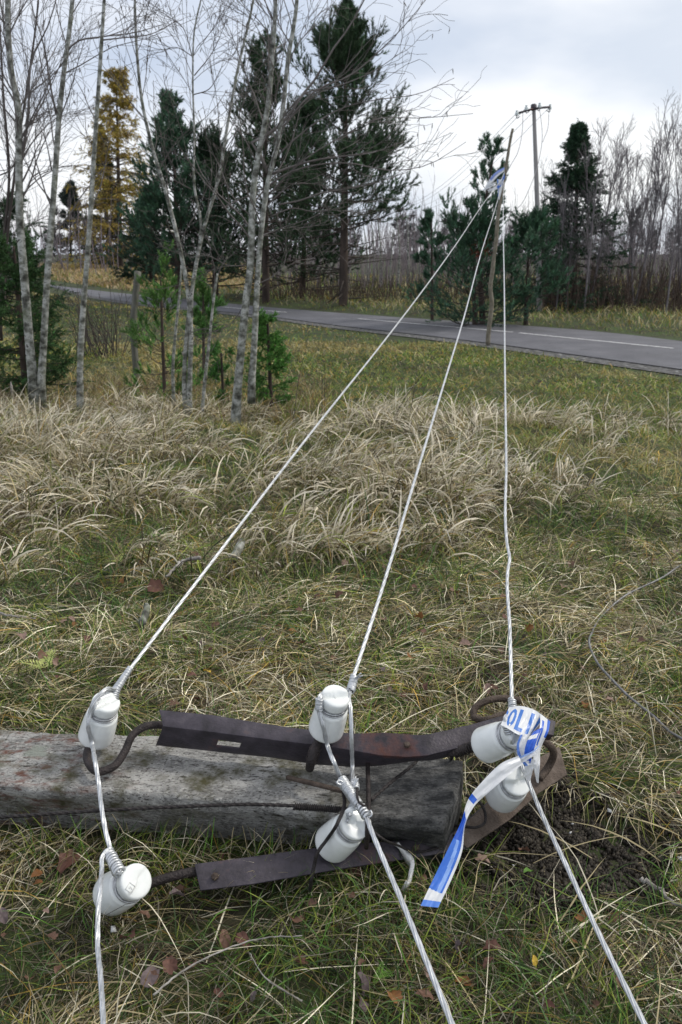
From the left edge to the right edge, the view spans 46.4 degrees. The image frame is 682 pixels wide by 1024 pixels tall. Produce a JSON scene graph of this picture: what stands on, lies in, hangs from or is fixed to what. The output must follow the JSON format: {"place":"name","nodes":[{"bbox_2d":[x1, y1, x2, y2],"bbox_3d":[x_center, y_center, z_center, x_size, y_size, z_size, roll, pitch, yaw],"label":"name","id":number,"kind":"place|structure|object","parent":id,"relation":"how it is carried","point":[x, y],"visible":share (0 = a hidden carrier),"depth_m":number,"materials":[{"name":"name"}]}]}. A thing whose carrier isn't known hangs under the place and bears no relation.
{"place":"outdoors","nodes":[
{"label":"outdoors","id":0,"kind":"place"},
{"bbox_2d":[175,217,256,421],"bbox_3d":[-1.363,-2.213,9.202,0.901,2.340,0.776,0,18,0],"label":"birch tree","id":1,"kind":"object","parent":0,"point":[207,355],"visible":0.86,"depth_m":9.08,"materials":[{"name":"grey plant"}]},
{"bbox_2d":[0,254,681,1023],"bbox_3d":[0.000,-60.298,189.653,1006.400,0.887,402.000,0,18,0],"label":"ground","id":2,"kind":"structure","parent":0,"point":[656,330],"depth_m":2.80,"materials":[{"name":"green plant"}]},
{"bbox_2d":[0,907,7,923],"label":"fallen leaf","id":3,"kind":"object","parent":2,"relation":"on","point":[3,915],"visible":0.99,"depth_m":1.71,"materials":[{"name":"brown plant"}]},
{"bbox_2d":[17,649,56,671],"bbox_3d":[-1.024,0.509,2.694,0.108,0.024,0.169,10,20,27],"label":"meadow herb","id":4,"kind":"object","parent":2,"relation":"on","point":[42,661],"visible":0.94,"depth_m":2.70,"materials":[{"name":"green plant"}]},
{"bbox_2d":[0,189,79,313],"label":"spruce tree","id":5,"kind":"object","parent":2,"relation":"on","point":[13,216],"visible":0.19,"depth_m":28.52,"materials":[{"name":"green plant"}]},
{"bbox_2d":[0,222,95,402],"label":"spruce tree","id":6,"kind":"object","parent":2,"relation":"on","point":[15,288],"visible":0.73,"depth_m":11.11,"materials":[{"name":"green plant"}]},
{"bbox_2d":[0,0,97,410],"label":"birch tree","id":7,"kind":"object","parent":2,"relation":"on","point":[26,307],"visible":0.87,"depth_m":8.18,"materials":[{"name":"grey plant"}]},
{"bbox_2d":[53,180,83,261],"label":"pine tree","id":8,"kind":"object","parent":2,"relation":"on","point":[64,196],"visible":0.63,"depth_m":120.93,"materials":[{"name":"green plant"}]},
{"bbox_2d":[57,848,80,874],"bbox_3d":[-0.635,0.815,1.864,0.053,0.021,0.070,13,36,33],"label":"fallen leaf","id":9,"kind":"object","parent":2,"relation":"on","point":[67,863],"visible":0.88,"depth_m":1.87,"materials":[{"name":"brown plant"}]},
{"bbox_2d":[0,0,138,340],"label":"alder tree","id":10,"kind":"object","parent":2,"relation":"on","point":[7,219],"visible":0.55,"depth_m":12.24,"materials":[{"name":"grey plant"}]},
{"bbox_2d":[0,0,204,407],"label":"birch tree","id":11,"kind":"object","parent":2,"relation":"on","point":[41,379],"visible":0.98,"depth_m":8.09,"materials":[{"name":"grey plant"}]},
{"bbox_2d":[81,122,123,265],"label":"spruce tree","id":12,"kind":"object","parent":2,"relation":"on","point":[105,215],"visible":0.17,"depth_m":85.68,"materials":[{"name":"green plant"}]},
{"bbox_2d":[50,273,157,359],"bbox_3d":[-5.057,-4.182,17.009,2.278,1.807,2.202,-14,23,-36],"label":"bare shrub","id":13,"kind":"object","parent":2,"relation":"on","point":[93,333],"visible":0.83,"depth_m":16.96,"materials":[{"name":"brown plant"}]},
{"bbox_2d":[30,0,190,415],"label":"birch tree","id":14,"kind":"object","parent":2,"relation":"on","point":[80,358],"visible":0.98,"depth_m":8.21,"materials":[{"name":"grey plant"}]},
{"bbox_2d":[56,66,173,269],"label":"larch tree","id":15,"kind":"object","parent":2,"relation":"on","point":[116,134],"visible":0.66,"depth_m":76.34,"materials":[{"name":"yellow plant"}]},
{"bbox_2d":[130,271,140,378],"bbox_3d":[-3.529,-3.084,13.847,0.276,2.130,0.116,0,18,0],"label":"boundary post","id":16,"kind":"object","parent":2,"relation":"on","point":[133,315],"visible":0.56,"depth_m":13.70,"materials":[{"name":"grey wood"}]},
{"bbox_2d":[138,603,150,625],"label":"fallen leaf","id":17,"kind":"object","parent":2,"relation":"on","point":[146,610],"visible":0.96,"depth_m":3.05,"materials":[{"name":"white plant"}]},
{"bbox_2d":[106,180,187,282],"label":"spruce tree","id":18,"kind":"object","parent":2,"relation":"on","point":[124,272],"visible":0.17,"depth_m":51.69,"materials":[{"name":"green plant"}]},
{"bbox_2d":[140,966,159,987],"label":"fallen leaf","id":19,"kind":"object","parent":2,"relation":"on","point":[151,978],"visible":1,"depth_m":1.57,"materials":[{"name":"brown plant"}]},
{"bbox_2d":[146,579,164,591],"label":"fallen leaf","id":20,"kind":"object","parent":2,"relation":"on","point":[156,585],"visible":0.99,"depth_m":3.44,"materials":[{"name":"brown plant"}]},
{"bbox_2d":[119,238,208,401],"bbox_3d":[-2.412,-2.434,10.746,1.285,2.421,1.250,0,18,0],"label":"pine tree","id":21,"kind":"object","parent":2,"relation":"on","point":[160,300],"visible":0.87,"depth_m":10.71,"materials":[{"name":"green plant"}]},
{"bbox_2d":[94,87,240,298],"bbox_3d":[-7.448,-13.754,35.068,6.835,9.102,4.794,-12,21,-31],"label":"pine tree","id":22,"kind":"object","parent":2,"relation":"on","point":[159,194],"visible":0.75,"depth_m":34.65,"materials":[{"name":"green plant"}]},
{"bbox_2d":[162,955,177,974],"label":"fallen leaf","id":23,"kind":"object","parent":2,"relation":"on","point":[170,966],"visible":1,"depth_m":1.60,"materials":[{"name":"brown plant"}]},
{"bbox_2d":[171,265,181,411],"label":"birch tree","id":24,"kind":"object","parent":2,"relation":"on","point":[173,360],"visible":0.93,"depth_m":9.46,"materials":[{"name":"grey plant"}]},
{"bbox_2d":[166,556,200,576],"bbox_3d":[-0.712,0.236,3.526,0.064,0.047,0.203,14,23,37],"label":"twig","id":25,"kind":"object","parent":2,"relation":"on","point":[185,561],"visible":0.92,"depth_m":3.56,"materials":[{"name":"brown wood"}]},
{"bbox_2d":[81,0,303,418],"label":"birch tree","id":26,"kind":"object","parent":2,"relation":"on","point":[186,382],"visible":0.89,"depth_m":8.42,"materials":[{"name":"grey plant"}]},
{"bbox_2d":[179,268,228,386],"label":"pine tree","id":27,"kind":"object","parent":2,"relation":"on","point":[204,293],"visible":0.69,"depth_m":13.09,"materials":[{"name":"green plant"}]},
{"bbox_2d":[130,120,284,295],"bbox_3d":[-6.385,-14.147,37.484,6.815,8.132,7.400,6,19,19],"label":"pine tree","id":28,"kind":"object","parent":2,"relation":"on","point":[202,154],"visible":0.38,"depth_m":36.55,"materials":[{"name":"green plant"}]},
{"bbox_2d":[205,344,236,408],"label":"spruce tree","id":29,"kind":"object","parent":2,"relation":"on","point":[216,369],"visible":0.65,"depth_m":10.35,"materials":[{"name":"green plant"}]},
{"bbox_2d":[219,929,230,950],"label":"fallen leaf","id":30,"kind":"object","parent":2,"relation":"on","point":[224,942],"visible":0.94,"depth_m":1.68,"materials":[{"name":"brown plant"}]},
{"bbox_2d":[153,935,302,995],"bbox_3d":[-0.229,0.892,1.598,0.308,0.020,0.054,-8,20,-24],"label":"dry stalk","id":31,"kind":"object","parent":2,"relation":"on","point":[169,981],"visible":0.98,"depth_m":1.60,"materials":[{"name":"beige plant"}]},
{"bbox_2d":[0,730,463,860],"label":"wooden pole","id":32,"kind":"object","parent":2,"relation":"on","point":[419,801],"visible":0.69,"depth_m":1.95,"materials":[{"name":"grey wood"}]},
{"bbox_2d":[0,802,346,818],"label":"black cable","id":33,"kind":"object","parent":32,"relation":"on","point":[316,808],"visible":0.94,"depth_m":1.81,"materials":[{"name":"metal"}]},
{"bbox_2d":[286,775,341,793],"bbox_3d":[-0.064,0.646,1.885,0.160,0.033,0.024,10,21,27],"label":"steel peg","id":34,"kind":"object","parent":32,"relation":"on","point":[314,783],"visible":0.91,"depth_m":1.87,"materials":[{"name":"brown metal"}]},
{"bbox_2d":[83,695,555,775],"bbox_3d":[-0.051,0.536,2.019,1.194,0.157,0.329,0,18,0],"label":"crossarm","id":35,"kind":"object","parent":32,"relation":"on","point":[205,732],"visible":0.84,"depth_m":1.96,"materials":[{"name":"metal"}]},
{"bbox_2d":[78,692,119,749],"bbox_3d":[-0.607,0.524,2.014,0.090,0.134,0.089,37,31,24],"label":"insulator","id":36,"kind":"object","parent":35,"relation":"attached to","point":[103,722],"visible":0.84,"depth_m":1.99,"materials":[{"name":"ceramic"}]},
{"bbox_2d":[308,685,349,743],"bbox_3d":[-0.024,0.476,1.890,0.087,0.130,0.087,0,39,-18],"label":"insulator","id":37,"kind":"object","parent":35,"relation":"attached to","point":[336,701],"visible":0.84,"depth_m":1.86,"materials":[{"name":"ceramic"}]},
{"bbox_2d":[471,719,529,762],"bbox_3d":[0.371,0.521,1.837,0.087,0.127,0.089,42,49,-4],"label":"insulator","id":38,"kind":"object","parent":35,"relation":"attached to","point":[490,743],"visible":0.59,"depth_m":1.82,"materials":[{"name":"ceramic"}]},
{"bbox_2d":[421,706,549,907],"bbox_3d":[0.316,0.598,1.647,0.102,0.183,0.489,10,21,29],"label":"barrier tape","id":39,"kind":"object","parent":38,"relation":"attached to","point":[525,722],"visible":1,"depth_m":1.67,"materials":[{"name":"plastic"}]},
{"bbox_2d":[502,179,646,1023],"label":"conductor","id":40,"kind":"object","parent":38,"relation":"attached to","point":[607,951],"visible":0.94,"depth_m":1.79,"materials":[{"name":"metal"}]},
{"bbox_2d":[483,168,504,199],"bbox_3d":[3.459,-7.438,18.033,0.478,0.690,0.080,0,18,0],"label":"barrier tape","id":41,"kind":"object","parent":40,"relation":"attached to","point":[495,175],"visible":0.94,"depth_m":18.03,"materials":[{"name":"plastic"}]},
{"bbox_2d":[364,762,370,849],"bbox_3d":[0.063,0.684,1.865,0.014,0.102,0.241,1,18,2],"label":"clamp bolt","id":42,"kind":"object","parent":32,"relation":"on","point":[368,806],"visible":0.8,"depth_m":1.82,"materials":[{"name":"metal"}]},
{"bbox_2d":[374,830,447,853],"bbox_3d":[0.174,0.745,1.822,0.245,0.136,0.042,-10,21,-27],"label":"wire loop","id":43,"kind":"object","parent":32,"relation":"hanging from","point":[402,847],"visible":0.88,"depth_m":1.82,"materials":[{"name":"metal"}]},
{"bbox_2d":[371,757,453,801],"bbox_3d":[0.173,0.647,1.942,0.308,0.084,0.041,-15,24,-39],"label":"black cable","id":44,"kind":"object","parent":32,"relation":"on","point":[394,779],"visible":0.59,"depth_m":1.90,"materials":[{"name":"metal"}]},
{"bbox_2d":[454,794,486,828],"bbox_3d":[0.308,0.744,1.952,0.082,0.076,0.107,-18,25,-43],"label":"wire loop","id":45,"kind":"object","parent":32,"relation":"attached to","point":[485,817],"visible":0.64,"depth_m":1.93,"materials":[{"name":"metal"}]},
{"bbox_2d":[228,538,244,563],"bbox_3d":[-0.494,0.179,3.827,0.052,0.059,0.253,1,18,3],"label":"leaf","id":46,"kind":"object","parent":2,"relation":"on","point":[239,547],"visible":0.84,"depth_m":3.76,"materials":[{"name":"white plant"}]},
{"bbox_2d":[235,931,249,947],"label":"fallen leaf","id":47,"kind":"object","parent":2,"relation":"on","point":[242,935],"visible":0.9,"depth_m":1.68,"materials":[{"name":"brown plant"}]},
{"bbox_2d":[198,25,332,302],"bbox_3d":[-3.287,-14.153,33.103,6.052,10.985,6.421,0,18,0],"label":"pine tree","id":48,"kind":"object","parent":2,"relation":"on","point":[265,288],"visible":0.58,"depth_m":32.76,"materials":[{"name":"green plant"}]},
{"bbox_2d":[243,308,297,410],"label":"spruce tree","id":49,"kind":"object","parent":2,"relation":"on","point":[267,338],"visible":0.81,"depth_m":10.04,"materials":[{"name":"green plant"}]},
{"bbox_2d":[249,952,302,1001],"bbox_3d":[-0.136,0.918,1.566,0.019,0.008,0.162,-17,25,-42],"label":"dry stalk","id":50,"kind":"object","parent":2,"relation":"on","point":[297,998],"visible":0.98,"depth_m":1.55,"materials":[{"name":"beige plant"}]},
{"bbox_2d":[239,93,374,294],"bbox_3d":[-1.561,-14.495,37.436,6.435,9.448,5.747,0,18,0],"label":"pine tree","id":51,"kind":"object","parent":2,"relation":"on","point":[333,257],"visible":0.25,"depth_m":36.88,"materials":[{"name":"green plant"}]},
{"bbox_2d":[133,0,486,431],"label":"birch tree","id":52,"kind":"object","parent":2,"relation":"on","point":[240,356],"visible":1,"depth_m":7.70,"materials":[{"name":"grey plant"}]},
{"bbox_2d":[2,175,681,273],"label":"wood","id":53,"kind":"object","parent":2,"relation":"on","point":[349,242],"visible":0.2,"depth_m":78.54,"materials":[{"name":"plant"}]},
{"bbox_2d":[263,0,422,305],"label":"pine tree","id":54,"kind":"object","parent":2,"relation":"on","point":[356,35],"visible":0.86,"depth_m":29.29,"materials":[{"name":"green plant"}]},
{"bbox_2d":[7,276,681,374],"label":"road shoulder","id":55,"kind":"object","parent":2,"relation":"on","point":[669,370],"visible":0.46,"depth_m":19.09},
{"bbox_2d":[485,128,513,344],"bbox_3d":[3.681,-6.318,18.555,0.385,4.762,0.112,0,18,0],"label":"support stick","id":56,"kind":"object","parent":55,"relation":"on","point":[491,306],"visible":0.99,"depth_m":18.64,"materials":[{"name":"wood"}]},
{"bbox_2d":[10,198,681,261],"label":"conifers","id":57,"kind":"object","parent":2,"relation":"on","point":[393,224],"visible":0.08,"depth_m":124.29,"materials":[{"name":"green plant"}]},
{"bbox_2d":[20,262,681,337],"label":"roadside grass","id":58,"kind":"structure","parent":2,"relation":"on","point":[95,278],"depth_m":36.27,"materials":[{"name":"green plant"}]},
{"bbox_2d":[150,740,566,890],"bbox_3d":[0.071,0.730,1.898,1.230,0.194,0.224,-7,19,-20],"label":"crossarm","id":59,"kind":"object","parent":2,"relation":"on","point":[261,869],"visible":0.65,"depth_m":1.82,"materials":[{"name":"metal"}]},
{"bbox_2d":[93,863,151,915],"bbox_3d":[-0.465,0.806,1.710,0.092,0.137,0.091,39,41,-11],"label":"insulator","id":60,"kind":"object","parent":59,"relation":"attached to","point":[130,886],"visible":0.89,"depth_m":1.68,"materials":[{"name":"ceramic"}]},
{"bbox_2d":[86,179,501,1023],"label":"conductor","id":61,"kind":"object","parent":60,"relation":"attached to","point":[114,861],"visible":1,"depth_m":1.96,"materials":[{"name":"metal"}]},
{"bbox_2d":[315,807,370,862],"bbox_3d":[0.009,0.723,1.797,0.089,0.134,0.090,42,39,9],"label":"insulator","id":62,"kind":"object","parent":59,"relation":"attached to","point":[344,841],"visible":0.78,"depth_m":1.77,"materials":[{"name":"ceramic"}]},
{"bbox_2d":[308,792,345,892],"bbox_3d":[-0.015,0.748,1.796,0.054,0.182,0.157,11,21,30],"label":"black wire","id":63,"kind":"object","parent":62,"relation":"attached to","point":[327,838],"visible":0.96,"depth_m":1.76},
{"bbox_2d":[315,182,502,1023],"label":"conductor","id":64,"kind":"object","parent":62,"relation":"attached to","point":[350,789],"visible":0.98,"depth_m":1.83,"materials":[{"name":"metal"}]},
{"bbox_2d":[485,766,530,812],"bbox_3d":[0.408,0.664,1.919,0.088,0.131,0.088,-9,57,-18],"label":"insulator","id":65,"kind":"object","parent":59,"relation":"attached to","point":[508,793],"visible":0.69,"depth_m":1.88,"materials":[{"name":"ceramic"}]},
{"bbox_2d":[357,971,370,995],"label":"fallen leaf","id":66,"kind":"object","parent":2,"relation":"on","point":[364,979],"visible":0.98,"depth_m":1.58,"materials":[{"name":"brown plant"}]},
{"bbox_2d":[373,960,393,984],"bbox_3d":[0.082,0.926,1.588,0.039,0.009,0.059,13,22,35],"label":"meadow herb","id":67,"kind":"object","parent":2,"relation":"on","point":[381,973],"visible":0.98,"depth_m":1.59,"materials":[{"name":"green plant"}]},
{"bbox_2d":[386,990,402,1002],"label":"fallen leaf","id":68,"kind":"object","parent":2,"relation":"on","point":[396,994],"visible":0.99,"depth_m":1.55,"materials":[{"name":"brown plant"}]},
{"bbox_2d":[260,267,535,304],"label":"undergrowth","id":69,"kind":"object","parent":2,"relation":"on","point":[320,291],"visible":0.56,"depth_m":35.07,"materials":[{"name":"plant"}]},
{"bbox_2d":[394,842,414,890],"bbox_3d":[0.147,0.810,1.823,0.049,0.038,0.107,16,42,-17],"label":"bent metal hook","id":70,"kind":"object","parent":2,"relation":"on","point":[408,856],"visible":0.9,"depth_m":1.82,"materials":[{"name":"metal"}]},
{"bbox_2d":[401,201,411,277],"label":"bare tree","id":71,"kind":"object","parent":2,"relation":"on","point":[405,231],"visible":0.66,"depth_m":56.64,"materials":[{"name":"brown plant"}]},
{"bbox_2d":[410,208,422,278],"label":"bare tree","id":72,"kind":"object","parent":2,"relation":"on","point":[417,235],"visible":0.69,"depth_m":51.15,"materials":[{"name":"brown plant"}]},
{"bbox_2d":[416,989,433,1000],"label":"fallen leaf","id":73,"kind":"object","parent":2,"relation":"on","point":[425,992],"visible":0.93,"depth_m":1.55,"materials":[{"name":"brown plant"}]},
{"bbox_2d":[394,338,462,431],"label":"bare sapling","id":74,"kind":"object","parent":2,"relation":"on","point":[417,386],"visible":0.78,"depth_m":7.97,"materials":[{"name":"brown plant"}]},
{"bbox_2d":[410,206,450,319],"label":"pine tree","id":75,"kind":"object","parent":2,"relation":"on","point":[426,221],"visible":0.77,"depth_m":25.07,"materials":[{"name":"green plant"}]},
{"bbox_2d":[269,223,680,293],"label":"wood","id":76,"kind":"object","parent":2,"relation":"on","point":[404,265],"visible":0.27,"depth_m":45.50,"materials":[{"name":"plant"}]},
{"bbox_2d":[452,131,518,319],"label":"pine tree","id":77,"kind":"object","parent":2,"relation":"on","point":[490,171],"visible":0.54,"depth_m":23.05,"materials":[{"name":"green plant"}]},
{"bbox_2d":[398,187,583,326],"bbox_3d":[4.224,-7.205,22.929,5.000,4.222,3.534,11,21,30],"label":"pine tree","id":78,"kind":"object","parent":2,"relation":"on","point":[482,220],"visible":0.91,"depth_m":22.98,"materials":[{"name":"green plant"}]},
{"bbox_2d":[482,939,500,949],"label":"fallen leaf","id":79,"kind":"object","parent":2,"relation":"on","point":[493,942],"visible":0.96,"depth_m":1.65,"materials":[{"name":"brown plant"}]},
{"bbox_2d":[483,202,576,324],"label":"pine tree","id":80,"kind":"object","parent":2,"relation":"on","point":[535,219],"visible":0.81,"depth_m":23.78,"materials":[{"name":"green plant"}]},
{"bbox_2d":[515,103,551,311],"bbox_3d":[6.598,-10.500,28.042,1.614,7.060,0.402,-4,19,-13],"label":"line pole","id":81,"kind":"object","parent":2,"relation":"on","point":[533,108],"visible":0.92,"depth_m":27.47,"materials":[{"name":"wood"}]},
{"bbox_2d":[527,155,557,297],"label":"bare tree","id":82,"kind":"object","parent":2,"relation":"on","point":[543,170],"visible":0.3,"depth_m":29.80,"materials":[{"name":"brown plant"}]},
{"bbox_2d":[435,762,681,944],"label":"soil crumbs","id":83,"kind":"object","parent":2,"relation":"on","point":[618,853],"visible":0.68,"depth_m":2.01,"materials":[{"name":"brown soil"}]},
{"bbox_2d":[639,877,681,907],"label":"twig","id":84,"kind":"object","parent":83,"relation":"on","point":[646,881],"visible":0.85,"depth_m":1.84,"materials":[{"name":"grey wood"}]},
{"bbox_2d":[542,151,579,309],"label":"bare tree","id":85,"kind":"object","parent":2,"relation":"on","point":[565,210],"visible":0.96,"depth_m":28.33,"materials":[{"name":"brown plant"}]},
{"bbox_2d":[555,189,584,306],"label":"bare tree","id":86,"kind":"object","parent":2,"relation":"on","point":[571,197],"visible":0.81,"depth_m":28.50,"materials":[{"name":"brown plant"}]},
{"bbox_2d":[507,118,668,312],"bbox_3d":[9.027,-10.489,29.543,5.859,7.546,5.151,15,23,38],"label":"spruce tree","id":87,"kind":"object","parent":2,"relation":"on","point":[578,134],"visible":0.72,"depth_m":29.04,"materials":[{"name":"green plant"}]},
{"bbox_2d":[574,116,617,311],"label":"bare tree","id":88,"kind":"object","parent":2,"relation":"on","point":[590,245],"visible":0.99,"depth_m":27.48,"materials":[{"name":"grey plant"}]},
{"bbox_2d":[566,117,635,298],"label":"bare tree","id":89,"kind":"object","parent":2,"relation":"on","point":[616,174],"visible":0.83,"depth_m":28.45,"materials":[{"name":"grey plant"}]},
{"bbox_2d":[526,249,681,313],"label":"undergrowth","id":90,"kind":"object","parent":2,"relation":"on","point":[628,298],"visible":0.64,"depth_m":29.54,"materials":[{"name":"plant"}]},
{"bbox_2d":[604,115,641,285],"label":"bare tree","id":91,"kind":"object","parent":2,"relation":"on","point":[621,184],"visible":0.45,"depth_m":33.59,"materials":[{"name":"grey plant"}]},
{"bbox_2d":[588,564,681,739],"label":"loose wire","id":92,"kind":"object","parent":2,"relation":"on","point":[615,682],"visible":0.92,"depth_m":2.69,"materials":[{"name":"grey metal"}]},
{"bbox_2d":[613,130,670,302],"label":"bare tree","id":93,"kind":"object","parent":2,"relation":"on","point":[646,200],"visible":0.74,"depth_m":32.16,"materials":[{"name":"grey plant"}]},
{"bbox_2d":[622,150,662,270],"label":"bare tree","id":94,"kind":"object","parent":2,"relation":"on","point":[650,215],"visible":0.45,"depth_m":35.72,"materials":[{"name":"grey plant"}]},
{"bbox_2d":[610,111,680,307],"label":"bare tree","id":95,"kind":"object","parent":2,"relation":"on","point":[631,219],"visible":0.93,"depth_m":29.13,"materials":[{"name":"grey plant"}]},
{"bbox_2d":[641,90,681,289],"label":"bare tree","id":96,"kind":"object","parent":2,"relation":"on","point":[666,192],"visible":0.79,"depth_m":34.09,"materials":[{"name":"grey plant"}]},
{"bbox_2d":[661,121,681,286],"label":"bare tree","id":97,"kind":"object","parent":2,"relation":"on","point":[678,189],"visible":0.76,"depth_m":34.22,"materials":[{"name":"grey plant"}]},
{"bbox_2d":[661,197,681,295],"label":"bare tree","id":98,"kind":"object","parent":2,"relation":"on","point":[680,232],"visible":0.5,"depth_m":34.76,"materials":[{"name":"grey plant"}]},
{"bbox_2d":[662,142,681,312],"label":"bare tree","id":99,"kind":"object","parent":2,"relation":"on","point":[672,252],"visible":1,"depth_m":27.28,"materials":[{"name":"grey plant"}]},
{"bbox_2d":[0,364,681,600],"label":"bleached grass","id":100,"kind":"structure","parent":0,"point":[98,437],"depth_m":5.16,"materials":[{"name":"beige plant"}]},
{"bbox_2d":[0,292,681,502],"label":"verge grass","id":101,"kind":"structure","parent":0,"point":[367,347],"depth_m":13.78,"materials":[{"name":"green plant"}]},
{"bbox_2d":[0,0,681,254],"label":"sky","id":102,"kind":"structure","parent":0,"point":[590,60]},
{"bbox_2d":[7,279,681,368],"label":"road","id":103,"kind":"structure","parent":0,"point":[641,353],"depth_m":21.25,"materials":[{"name":"grey asphalt"}]},
{"bbox_2d":[524,333,669,347],"bbox_3d":[6.170,-4.269,19.744,0.110,0.001,4.487,-13,22,-35],"label":"road marking","id":104,"kind":"object","parent":103,"relation":"on","point":[599,340],"visible":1,"depth_m":19.59,"materials":[{"name":"paint"}]},
{"bbox_2d":[396,214,399,285],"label":"birch tree","id":105,"kind":"object","parent":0,"point":[398,274],"visible":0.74,"depth_m":47.09,"materials":[{"name":"grey plant"}]},
{"bbox_2d":[407,217,408,284],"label":"birch tree","id":106,"kind":"object","parent":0,"point":[407,251],"visible":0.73,"depth_m":47.56,"materials":[{"name":"grey plant"}]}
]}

